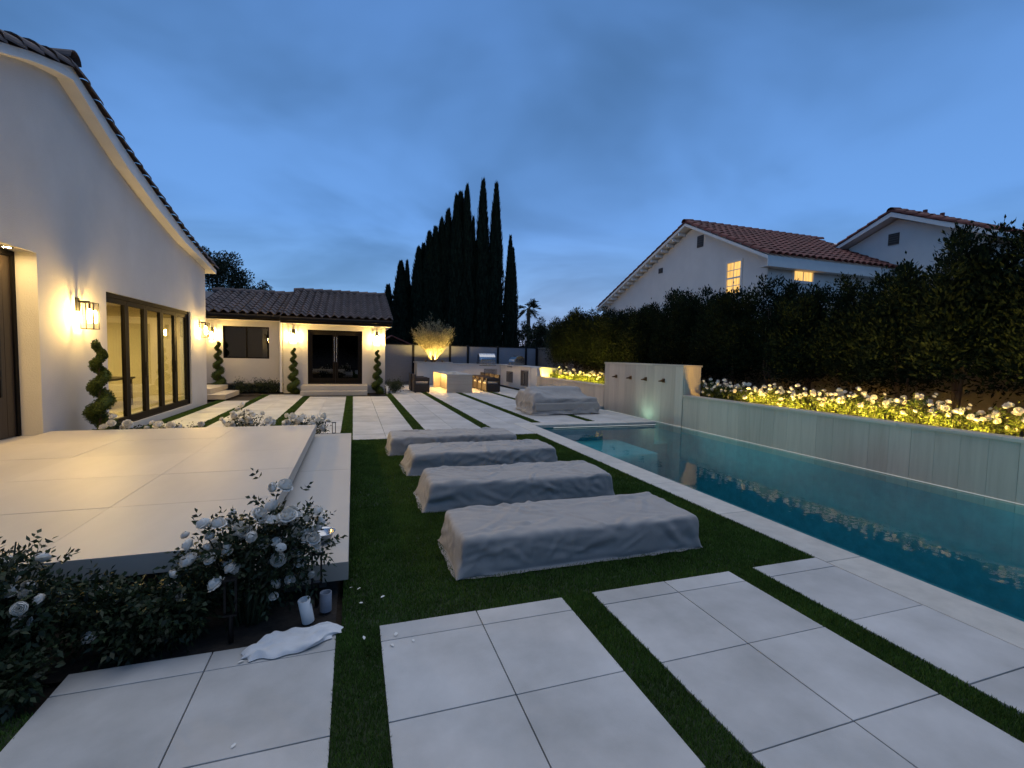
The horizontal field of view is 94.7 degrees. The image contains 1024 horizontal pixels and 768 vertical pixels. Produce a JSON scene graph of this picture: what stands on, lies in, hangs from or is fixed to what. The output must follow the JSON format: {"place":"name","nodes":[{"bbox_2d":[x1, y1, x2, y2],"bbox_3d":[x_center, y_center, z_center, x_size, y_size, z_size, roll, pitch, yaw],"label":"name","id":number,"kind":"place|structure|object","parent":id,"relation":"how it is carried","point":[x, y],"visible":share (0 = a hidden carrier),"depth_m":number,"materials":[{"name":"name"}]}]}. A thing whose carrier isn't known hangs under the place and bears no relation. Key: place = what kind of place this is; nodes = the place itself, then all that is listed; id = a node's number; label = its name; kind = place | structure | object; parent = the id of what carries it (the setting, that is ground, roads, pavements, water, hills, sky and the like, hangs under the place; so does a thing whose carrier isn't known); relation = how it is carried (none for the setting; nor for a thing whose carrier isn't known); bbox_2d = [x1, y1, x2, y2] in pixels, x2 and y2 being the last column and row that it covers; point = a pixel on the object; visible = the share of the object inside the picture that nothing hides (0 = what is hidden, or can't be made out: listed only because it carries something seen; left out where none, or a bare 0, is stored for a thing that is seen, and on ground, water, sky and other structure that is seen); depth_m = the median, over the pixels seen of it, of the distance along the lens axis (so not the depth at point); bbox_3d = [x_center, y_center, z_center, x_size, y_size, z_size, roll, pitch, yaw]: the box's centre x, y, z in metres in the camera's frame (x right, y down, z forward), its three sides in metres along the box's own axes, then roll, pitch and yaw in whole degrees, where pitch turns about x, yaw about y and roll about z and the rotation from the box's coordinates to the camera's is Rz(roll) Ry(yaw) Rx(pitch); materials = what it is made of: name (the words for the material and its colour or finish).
{"place":"outdoors","nodes":[
{"label":"outdoors","id":0,"kind":"place"},
{"bbox_2d":[0,425,350,614],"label":"terrace","id":1,"kind":"structure","parent":0,"point":[128,501],"depth_m":4.34,"materials":[{"name":"concrete"}]},
{"bbox_2d":[0,381,519,755],"bbox_3d":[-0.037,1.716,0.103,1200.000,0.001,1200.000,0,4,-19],"label":"ground","id":2,"kind":"structure","parent":0,"point":[49,690],"depth_m":3.13,"materials":[{"name":"soil"}]},
{"bbox_2d":[0,29,218,444],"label":"house","id":3,"kind":"structure","parent":2,"relation":"on","point":[86,213],"depth_m":7.57,"materials":[{"name":"paint"}]},
{"bbox_2d":[0,248,21,439],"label":"entry door","id":4,"kind":"structure","parent":3,"relation":"in","point":[10,406],"depth_m":6.44,"materials":[{"name":"brown wood"}]},
{"bbox_2d":[75,297,99,329],"bbox_3d":[-6.857,-1.135,7.606,0.256,0.500,0.182,0,4,-19],"label":"wall lantern","id":5,"kind":"object","parent":3,"relation":"attached to","point":[78,302],"depth_m":7.59,"materials":[{"name":"black metal"}]},
{"bbox_2d":[106,292,189,423],"bbox_3d":[-8.130,-0.560,10.684,0.130,2.510,4.640,0,4,-19],"label":"folding door","id":6,"kind":"structure","parent":3,"relation":"in","point":[124,302],"depth_m":10.36,"materials":[{"name":"brown metal"}]},
{"bbox_2d":[14,582,337,683],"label":"bed soil","id":7,"kind":"structure","parent":2,"relation":"on","point":[282,619],"depth_m":2.77,"materials":[{"name":"brown soil"}]},
{"bbox_2d":[0,634,65,724],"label":"rose bush","id":8,"kind":"object","parent":7,"relation":"on","point":[11,684],"visible":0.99,"depth_m":2.16,"materials":[{"name":"green plant"}]},
{"bbox_2d":[0,528,101,681],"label":"rose bush","id":9,"kind":"object","parent":7,"relation":"on","point":[18,616],"visible":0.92,"depth_m":2.37,"materials":[{"name":"green plant"}]},
{"bbox_2d":[33,553,233,671],"bbox_3d":[-2.068,1.277,2.600,0.944,0.620,0.620,0,4,-19],"label":"rose bush","id":10,"kind":"object","parent":7,"relation":"on","point":[150,619],"visible":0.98,"depth_m":2.52,"materials":[{"name":"green plant"}]},
{"bbox_2d":[221,575,238,643],"bbox_3d":[-1.603,1.288,2.687,0.080,0.380,0.060,0,4,-19],"label":"path light","id":11,"kind":"object","parent":7,"relation":"on","point":[231,614],"visible":0.88,"depth_m":2.68,"materials":[{"name":"black metal"}]},
{"bbox_2d":[152,468,346,627],"bbox_3d":[-1.545,1.007,2.920,1.008,0.961,0.620,0,4,-19],"label":"rose bush","id":12,"kind":"object","parent":7,"relation":"on","point":[273,546],"visible":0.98,"depth_m":2.83,"materials":[{"name":"green plant"}]},
{"bbox_2d":[298,596,313,624],"bbox_3d":[-1.264,1.389,2.895,0.072,0.150,0.072,-9,13,-18],"label":"white tube","id":13,"kind":"object","parent":7,"relation":"on","point":[306,610],"visible":1,"depth_m":2.87,"materials":[{"name":"plastic"}]},
{"bbox_2d":[320,589,331,612],"bbox_3d":[-1.198,1.396,3.031,0.072,0.120,0.072,0,4,-19],"label":"grey tube","id":14,"kind":"object","parent":7,"relation":"on","point":[326,601],"visible":1,"depth_m":3.00,"materials":[{"name":"white wax"}]},
{"bbox_2d":[207,384,238,399],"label":"side steps","id":15,"kind":"structure","parent":2,"relation":"on","point":[217,392],"depth_m":16.15,"materials":[{"name":"concrete"}]},
{"bbox_2d":[198,245,258,291],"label":"leafy tree","id":16,"kind":"object","parent":2,"relation":"on","point":[223,272],"visible":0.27,"depth_m":32.39,"materials":[{"name":"green plant"}]},
{"bbox_2d":[236,392,292,395],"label":"bed soil","id":17,"kind":"structure","parent":2,"relation":"on","point":[277,393],"depth_m":18.22,"materials":[{"name":"brown soil"}]},
{"bbox_2d":[211,341,226,384],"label":"spiral topiary","id":18,"kind":"object","parent":17,"relation":"on","point":[216,376],"visible":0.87,"depth_m":17.85,"materials":[{"name":"green plant"}]},
{"bbox_2d":[286,348,300,394],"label":"spiral topiary","id":19,"kind":"object","parent":17,"relation":"on","point":[292,388],"visible":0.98,"depth_m":18.06,"materials":[{"name":"green plant"}]},
{"bbox_2d":[205,287,392,392],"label":"guest house","id":20,"kind":"structure","parent":2,"relation":"on","point":[336,343],"depth_m":18.85,"materials":[{"name":"paint"}]},
{"bbox_2d":[223,326,268,358],"bbox_3d":[-10.497,-1.645,18.669,1.620,1.260,0.110,0,4,-19],"label":"window","id":21,"kind":"structure","parent":20,"relation":"in","point":[238,341],"depth_m":18.64,"materials":[{"name":"black glass"}]},
{"bbox_2d":[308,330,361,383],"bbox_3d":[-7.110,-1.075,18.997,2.050,2.150,0.160,0,4,-19],"label":"french door","id":22,"kind":"structure","parent":20,"relation":"in","point":[323,366],"depth_m":18.97,"materials":[{"name":"black glass"}]},
{"bbox_2d":[388,259,410,343],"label":"cypress tree","id":23,"kind":"object","parent":2,"relation":"on","point":[400,325],"visible":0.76,"depth_m":42.90,"materials":[{"name":"green plant"}]},
{"bbox_2d":[407,245,426,344],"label":"cypress tree","id":24,"kind":"object","parent":2,"relation":"on","point":[415,310],"visible":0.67,"depth_m":43.33,"materials":[{"name":"green plant"}]},
{"bbox_2d":[417,230,438,335],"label":"cypress tree","id":25,"kind":"object","parent":2,"relation":"on","point":[428,290],"visible":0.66,"depth_m":43.42,"materials":[{"name":"green plant"}]},
{"bbox_2d":[413,361,452,384],"bbox_3d":[-4.401,-0.619,26.178,1.970,1.220,1.400,0,4,-19],"label":"stone planter","id":26,"kind":"object","parent":2,"relation":"on","point":[424,369],"visible":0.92,"depth_m":25.51,"materials":[{"name":"stone"}]},
{"bbox_2d":[409,312,454,361],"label":"olive tree","id":27,"kind":"object","parent":26,"relation":"on","point":[431,343],"visible":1,"depth_m":25.76,"materials":[{"name":"green plant"}]},
{"bbox_2d":[430,225,445,335],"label":"cypress tree","id":28,"kind":"object","parent":2,"relation":"on","point":[437,271],"visible":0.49,"depth_m":43.84,"materials":[{"name":"green plant"}]},
{"bbox_2d":[438,216,447,331],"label":"cypress tree","id":29,"kind":"object","parent":2,"relation":"on","point":[441,231],"visible":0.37,"depth_m":44.33,"materials":[{"name":"green plant"}]},
{"bbox_2d":[442,207,451,342],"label":"cypress tree","id":30,"kind":"object","parent":2,"relation":"on","point":[447,221],"visible":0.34,"depth_m":44.44,"materials":[{"name":"green plant"}]},
{"bbox_2d":[442,193,467,345],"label":"cypress tree","id":31,"kind":"object","parent":2,"relation":"on","point":[455,317],"visible":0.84,"depth_m":43.99,"materials":[{"name":"green plant"}]},
{"bbox_2d":[385,344,537,381],"bbox_3d":[-2.996,-1.156,27.461,9.570,2.200,0.120,0,4,-19],"label":"panel fence","id":32,"kind":"object","parent":2,"relation":"on","point":[399,360],"visible":0.56,"depth_m":27.11,"materials":[{"name":"black metal"}]},
{"bbox_2d":[461,183,475,345],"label":"cypress tree","id":33,"kind":"object","parent":2,"relation":"on","point":[467,253],"visible":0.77,"depth_m":44.52,"materials":[{"name":"green plant"}]},
{"bbox_2d":[473,177,491,345],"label":"cypress tree","id":34,"kind":"object","parent":2,"relation":"on","point":[481,289],"visible":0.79,"depth_m":45.23,"materials":[{"name":"green plant"}]},
{"bbox_2d":[487,181,504,347],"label":"cypress tree","id":35,"kind":"object","parent":2,"relation":"on","point":[496,283],"visible":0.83,"depth_m":45.57,"materials":[{"name":"green plant"}]},
{"bbox_2d":[451,363,555,388],"bbox_3d":[-0.794,-0.388,24.210,3.850,1.150,6.350,0,4,-19],"label":"kitchen counter","id":36,"kind":"object","parent":2,"relation":"on","point":[510,376],"visible":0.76,"depth_m":25.21,"materials":[{"name":"concrete"}]},
{"bbox_2d":[501,234,516,346],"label":"cypress tree","id":37,"kind":"object","parent":2,"relation":"on","point":[509,326],"visible":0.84,"depth_m":46.00,"materials":[{"name":"green plant"}]},
{"bbox_2d":[0,386,1023,767],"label":"turf base","id":38,"kind":"object","parent":2,"relation":"on","point":[384,730],"visible":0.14,"depth_m":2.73,"materials":[{"name":"green plant"}]},
{"bbox_2d":[385,427,516,455],"bbox_3d":[-1.055,0.978,8.290,2.263,0.332,0.841,0,4,-18],"label":"covered lounger","id":39,"kind":"object","parent":38,"relation":"on","point":[399,442],"visible":0.69,"depth_m":8.03,"materials":[{"name":"grey fabric"}]},
{"bbox_2d":[399,439,557,475],"bbox_3d":[-0.471,1.065,7.101,2.340,0.326,0.842,0,4,-20],"label":"covered lounger","id":40,"kind":"object","parent":38,"relation":"on","point":[418,458],"visible":0.86,"depth_m":6.82,"materials":[{"name":"grey fabric"}]},
{"bbox_2d":[413,460,614,512],"bbox_3d":[0.042,1.165,5.610,2.336,0.327,0.841,0,4,-18],"label":"covered lounger","id":41,"kind":"object","parent":38,"relation":"on","point":[442,488],"visible":0.86,"depth_m":5.32,"materials":[{"name":"grey fabric"}]},
{"bbox_2d":[438,491,702,579],"bbox_3d":[0.519,1.259,4.180,2.264,0.330,0.850,0,4,-19],"label":"covered lounger","id":42,"kind":"object","parent":38,"relation":"on","point":[505,538],"visible":1,"depth_m":3.88,"materials":[{"name":"grey fabric"}]},
{"bbox_2d":[513,247,519,346],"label":"cypress tree","id":43,"kind":"object","parent":2,"relation":"on","point":[516,299],"visible":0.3,"depth_m":47.19,"materials":[{"name":"green plant"}]},
{"bbox_2d":[517,299,541,345],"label":"palm tree","id":44,"kind":"object","parent":2,"relation":"on","point":[530,304],"visible":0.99,"depth_m":52.74,"materials":[{"name":"green plant"}]},
{"bbox_2d":[523,324,552,365],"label":"leafy tree","id":45,"kind":"object","parent":2,"relation":"on","point":[537,340],"visible":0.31,"depth_m":32.47,"materials":[{"name":"green plant"}]},
{"bbox_2d":[537,376,604,408],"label":"planter wall","id":46,"kind":"structure","parent":2,"relation":"on","point":[596,390],"depth_m":17.32,"materials":[{"name":"stone"}]},
{"bbox_2d":[604,362,702,433],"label":"fountain wall","id":47,"kind":"structure","parent":2,"relation":"on","point":[651,398],"depth_m":13.21,"materials":[{"name":"concrete"}]},
{"bbox_2d":[596,219,897,317],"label":"neighbour house","id":48,"kind":"structure","parent":2,"relation":"on","point":[693,255],"depth_m":21.93,"materials":[{"name":"white paint"}]},
{"bbox_2d":[724,258,742,295],"bbox_3d":[9.809,-4.690,20.910,0.067,1.590,0.980,0,4,-19],"label":"window","id":49,"kind":"structure","parent":48,"relation":"in","point":[734,273],"depth_m":20.90,"materials":[{"name":"yellow glass"}]},
{"bbox_2d":[792,261,814,284],"bbox_3d":[12.254,-4.645,19.794,1.230,0.880,0.067,0,4,-19],"label":"window","id":50,"kind":"structure","parent":48,"relation":"in","point":[805,277],"depth_m":19.81,"materials":[{"name":"yellow glass"}]},
{"bbox_2d":[513,406,1023,649],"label":"pool coping","id":51,"kind":"object","parent":2,"relation":"on","point":[998,625],"visible":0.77,"depth_m":4.08,"materials":[{"name":"grey stone"}]},
{"bbox_2d":[538,348,1023,429],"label":"boundary wall","id":52,"kind":"structure","parent":2,"relation":"on","point":[986,403],"depth_m":9.41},
{"bbox_2d":[543,409,1023,621],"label":"pool basin","id":53,"kind":"object","parent":2,"relation":"in","point":[973,552],"visible":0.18,"depth_m":7.86,"materials":[{"name":"liquid"}]},
{"bbox_2d":[682,395,1023,514],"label":"planter wall","id":54,"kind":"structure","parent":2,"relation":"on","point":[989,465],"depth_m":7.48,"materials":[{"name":"concrete"}]},
{"bbox_2d":[834,207,1023,280],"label":"neighbour wing","id":55,"kind":"structure","parent":2,"relation":"on","point":[891,235],"depth_m":20.62,"materials":[{"name":"white paint"}]},
{"bbox_2d":[0,385,1023,767],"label":"pavement","id":56,"kind":"structure","parent":0,"point":[766,677],"depth_m":2.35,"materials":[{"name":"grey concrete"}]},
{"bbox_2d":[241,621,342,661],"bbox_3d":[-1.230,1.436,2.672,0.533,0.050,0.232,-1,4,-28],"label":"towel","id":57,"kind":"object","parent":56,"relation":"on","point":[276,644],"visible":1,"depth_m":2.64,"materials":[{"name":"white fabric"}]},
{"bbox_2d":[300,384,367,395],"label":"entry steps","id":58,"kind":"structure","parent":56,"relation":"on","point":[328,390],"depth_m":18.07,"materials":[{"name":"concrete"}]},
{"bbox_2d":[412,374,429,392],"bbox_3d":[-3.947,-0.043,20.396,0.660,0.780,0.700,0,4,-19],"label":"wicker chair","id":59,"kind":"object","parent":56,"relation":"on","point":[420,386],"visible":1,"depth_m":20.11,"materials":[{"name":"black wicker"}]},
{"bbox_2d":[433,371,472,392],"bbox_3d":[-2.861,-0.140,22.246,1.160,0.800,3.760,0,4,-19],"label":"stone table","id":60,"kind":"object","parent":56,"relation":"on","point":[457,382],"visible":0.94,"depth_m":20.58,"materials":[{"name":"stone"}]},
{"bbox_2d":[482,374,499,391],"bbox_3d":[-0.946,-0.042,21.480,0.660,0.780,0.700,0,4,-19],"label":"wicker chair","id":61,"kind":"object","parent":56,"relation":"on","point":[491,384],"visible":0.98,"depth_m":21.20,"materials":[{"name":"black wicker"}]},
{"bbox_2d":[520,386,599,414],"bbox_3d":[1.408,0.460,13.956,2.353,0.778,1.152,0,4,-21],"label":"covered sofa","id":62,"kind":"object","parent":56,"relation":"on","point":[545,400],"visible":1,"depth_m":13.61,"materials":[{"name":"grey fabric"}]},
{"bbox_2d":[0,0,1023,345],"label":"sky","id":63,"kind":"structure","parent":0,"point":[317,143],"materials":[{"name":"blue"}]},
{"bbox_2d":[746,400,1023,436],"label":"bed soil","id":64,"kind":"structure","parent":0,"point":[1021,433],"depth_m":8.68,"materials":[{"name":"brown soil"}]},
{"bbox_2d":[699,378,725,397],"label":"bed rose","id":65,"kind":"object","parent":64,"relation":"on","point":[708,390],"visible":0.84,"depth_m":11.87,"materials":[{"name":"green plant"}]},
{"bbox_2d":[714,378,741,399],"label":"bed rose","id":66,"kind":"object","parent":64,"relation":"on","point":[726,388],"visible":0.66,"depth_m":11.45,"materials":[{"name":"green plant"}]},
{"bbox_2d":[727,382,763,402],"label":"bed rose","id":67,"kind":"object","parent":64,"relation":"on","point":[737,395],"visible":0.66,"depth_m":11.02,"materials":[{"name":"green plant"}]},
{"bbox_2d":[743,385,779,404],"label":"bed rose","id":68,"kind":"object","parent":64,"relation":"on","point":[751,397],"visible":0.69,"depth_m":10.48,"materials":[{"name":"white plant"}]},
{"bbox_2d":[712,272,813,395],"bbox_3d":[6.602,-1.121,11.689,2.148,3.278,2.354,-1,4,-36],"label":"hedge tree","id":69,"kind":"object","parent":64,"relation":"on","point":[763,325],"visible":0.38,"depth_m":11.60,"materials":[{"name":"green plant"}]},
{"bbox_2d":[759,383,794,406],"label":"bed rose","id":70,"kind":"object","parent":64,"relation":"on","point":[772,397],"visible":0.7,"depth_m":10.01,"materials":[{"name":"green plant"}]},
{"bbox_2d":[776,383,815,409],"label":"bed rose","id":71,"kind":"object","parent":64,"relation":"on","point":[800,401],"visible":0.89,"depth_m":9.51,"materials":[{"name":"green plant"}]},
{"bbox_2d":[753,280,840,402],"bbox_3d":[6.699,-0.905,10.899,2.403,2.940,2.232,0,4,-17],"label":"hedge tree","id":72,"kind":"object","parent":64,"relation":"on","point":[803,316],"visible":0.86,"depth_m":10.44,"materials":[{"name":"green plant"}]},
{"bbox_2d":[807,388,843,412],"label":"bed rose","id":73,"kind":"object","parent":64,"relation":"on","point":[820,406],"visible":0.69,"depth_m":9.00,"materials":[{"name":"green plant"}]},
{"bbox_2d":[788,271,902,412],"bbox_3d":[7.063,-0.843,9.730,2.137,2.972,2.163,1,3,1],"label":"hedge tree","id":74,"kind":"object","parent":64,"relation":"on","point":[833,327],"visible":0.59,"depth_m":9.68,"materials":[{"name":"green plant"}]},
{"bbox_2d":[823,387,877,416],"bbox_3d":[6.242,0.386,8.651,0.674,0.703,0.795,-2,4,-40],"label":"bed rose","id":75,"kind":"object","parent":64,"relation":"on","point":[848,410],"visible":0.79,"depth_m":8.59,"materials":[{"name":"green plant"}]},
{"bbox_2d":[854,393,903,420],"bbox_3d":[6.437,0.449,8.137,0.830,0.611,0.694,0,4,-19],"label":"bed rose","id":76,"kind":"object","parent":64,"relation":"on","point":[874,408],"visible":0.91,"depth_m":8.05,"materials":[{"name":"green plant"}]},
{"bbox_2d":[836,250,966,419],"bbox_3d":[7.303,-0.880,8.781,2.182,3.174,2.057,4,4,37],"label":"hedge tree","id":77,"kind":"object","parent":64,"relation":"on","point":[886,337],"visible":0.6,"depth_m":8.68,"materials":[{"name":"green plant"}]},
{"bbox_2d":[888,392,950,424],"bbox_3d":[6.628,0.459,7.693,0.775,0.671,0.597,3,4,23],"label":"bed rose","id":78,"kind":"object","parent":64,"relation":"on","point":[916,403],"visible":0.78,"depth_m":7.62,"materials":[{"name":"green plant"}]},
{"bbox_2d":[917,399,985,430],"bbox_3d":[6.659,0.528,7.193,0.735,0.586,0.718,2,3,9],"label":"bed rose","id":79,"kind":"object","parent":64,"relation":"on","point":[942,416],"visible":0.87,"depth_m":7.14,"materials":[{"name":"green plant"}]},
{"bbox_2d":[886,214,1023,426],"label":"hedge tree","id":80,"kind":"object","parent":64,"relation":"on","point":[951,322],"visible":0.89,"depth_m":7.59,"materials":[{"name":"green plant"}]},
{"bbox_2d":[965,402,1023,436],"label":"bed rose","id":81,"kind":"object","parent":64,"relation":"on","point":[996,418],"visible":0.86,"depth_m":6.64,"materials":[{"name":"white plant"}]},
{"bbox_2d":[967,223,1023,407],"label":"hedge tree","id":82,"kind":"object","parent":64,"relation":"on","point":[1018,321],"visible":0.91,"depth_m":7.01,"materials":[{"name":"green plant"}]},
{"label":"bed soil","id":83,"kind":"structure","parent":0,"visible":0},
{"bbox_2d":[617,298,663,363],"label":"hedge tree","id":84,"kind":"object","parent":83,"relation":"on","point":[639,329],"visible":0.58,"depth_m":16.02,"materials":[{"name":"green plant"}]},
{"bbox_2d":[642,286,700,364],"bbox_3d":[5.389,-1.448,15.122,2.354,3.471,2.148,-2,5,-42],"label":"hedge tree","id":85,"kind":"object","parent":83,"relation":"on","point":[660,337],"visible":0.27,"depth_m":14.97,"materials":[{"name":"green plant"}]},
{"bbox_2d":[650,288,717,380],"bbox_3d":[5.395,-1.252,14.224,2.403,3.181,2.232,3,4,30],"label":"hedge tree","id":86,"kind":"object","parent":83,"relation":"on","point":[683,319],"visible":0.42,"depth_m":14.08,"materials":[{"name":"green plant"}]},
{"bbox_2d":[676,284,734,388],"bbox_3d":[5.716,-1.239,13.384,2.163,3.272,2.137,-1,4,-38],"label":"hedge tree","id":87,"kind":"object","parent":83,"relation":"on","point":[701,316],"visible":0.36,"depth_m":13.19,"materials":[{"name":"green plant"}]},
{"bbox_2d":[689,282,762,395],"bbox_3d":[5.921,-1.142,12.566,2.057,3.186,2.182,-1,4,-27],"label":"hedge tree","id":88,"kind":"object","parent":83,"relation":"on","point":[730,323],"visible":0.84,"depth_m":12.30,"materials":[{"name":"green plant"}]},
{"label":"bed soil","id":89,"kind":"structure","parent":0,"visible":0},
{"bbox_2d":[81,339,121,429],"bbox_3d":[-6.640,0.231,7.574,0.588,1.920,0.551,0,4,-15],"label":"spiral topiary","id":90,"kind":"object","parent":89,"relation":"on","point":[95,413],"visible":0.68,"depth_m":7.53,"materials":[{"name":"green plant"}]},
{"bbox_2d":[98,414,144,429],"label":"rose bush","id":91,"kind":"object","parent":89,"relation":"on","point":[127,424],"visible":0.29,"depth_m":7.52,"materials":[{"name":"white plant"}]},
{"bbox_2d":[219,402,275,426],"bbox_3d":[-4.636,0.697,8.263,0.855,0.768,0.608,2,4,14],"label":"rose bush","id":92,"kind":"object","parent":89,"relation":"on","point":[249,421],"visible":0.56,"depth_m":8.19,"materials":[{"name":"white plant"}]},
{"bbox_2d":[281,413,331,433],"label":"rose bush","id":93,"kind":"object","parent":89,"relation":"on","point":[317,421],"visible":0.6,"depth_m":8.45,"materials":[{"name":"white plant"}]},
{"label":"bed soil","id":94,"kind":"structure","parent":0,"visible":0},
{"bbox_2d":[371,350,384,395],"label":"spiral topiary","id":95,"kind":"object","parent":94,"relation":"on","point":[376,386],"visible":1,"depth_m":19.05,"materials":[{"name":"green plant"}]},
{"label":"bed soil","id":96,"kind":"structure","parent":0,"visible":0},
{"bbox_2d":[539,312,579,370],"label":"hedge tree","id":97,"kind":"object","parent":96,"relation":"on","point":[556,338],"visible":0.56,"depth_m":22.49,"materials":[{"name":"green plant"}]},
{"bbox_2d":[552,307,589,371],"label":"hedge tree","id":98,"kind":"object","parent":96,"relation":"on","point":[570,324],"visible":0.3,"depth_m":21.43,"materials":[{"name":"green plant"}]},
{"bbox_2d":[564,308,600,373],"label":"hedge tree","id":99,"kind":"object","parent":96,"relation":"on","point":[573,338],"visible":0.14,"depth_m":20.91,"materials":[{"name":"green plant"}]},
{"bbox_2d":[570,311,603,376],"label":"hedge tree","id":100,"kind":"object","parent":96,"relation":"on","point":[583,338],"visible":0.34,"depth_m":19.96,"materials":[{"name":"green plant"}]},
{"bbox_2d":[580,304,619,372],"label":"hedge tree","id":101,"kind":"object","parent":96,"relation":"on","point":[594,343],"visible":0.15,"depth_m":19.04,"materials":[{"name":"green plant"}]},
{"bbox_2d":[592,308,631,374],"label":"hedge tree","id":102,"kind":"object","parent":96,"relation":"on","point":[610,326],"visible":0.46,"depth_m":17.91,"materials":[{"name":"green plant"}]},
{"bbox_2d":[607,303,646,362],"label":"hedge tree","id":103,"kind":"object","parent":96,"relation":"on","point":[620,345],"visible":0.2,"depth_m":16.93,"materials":[{"name":"green plant"}]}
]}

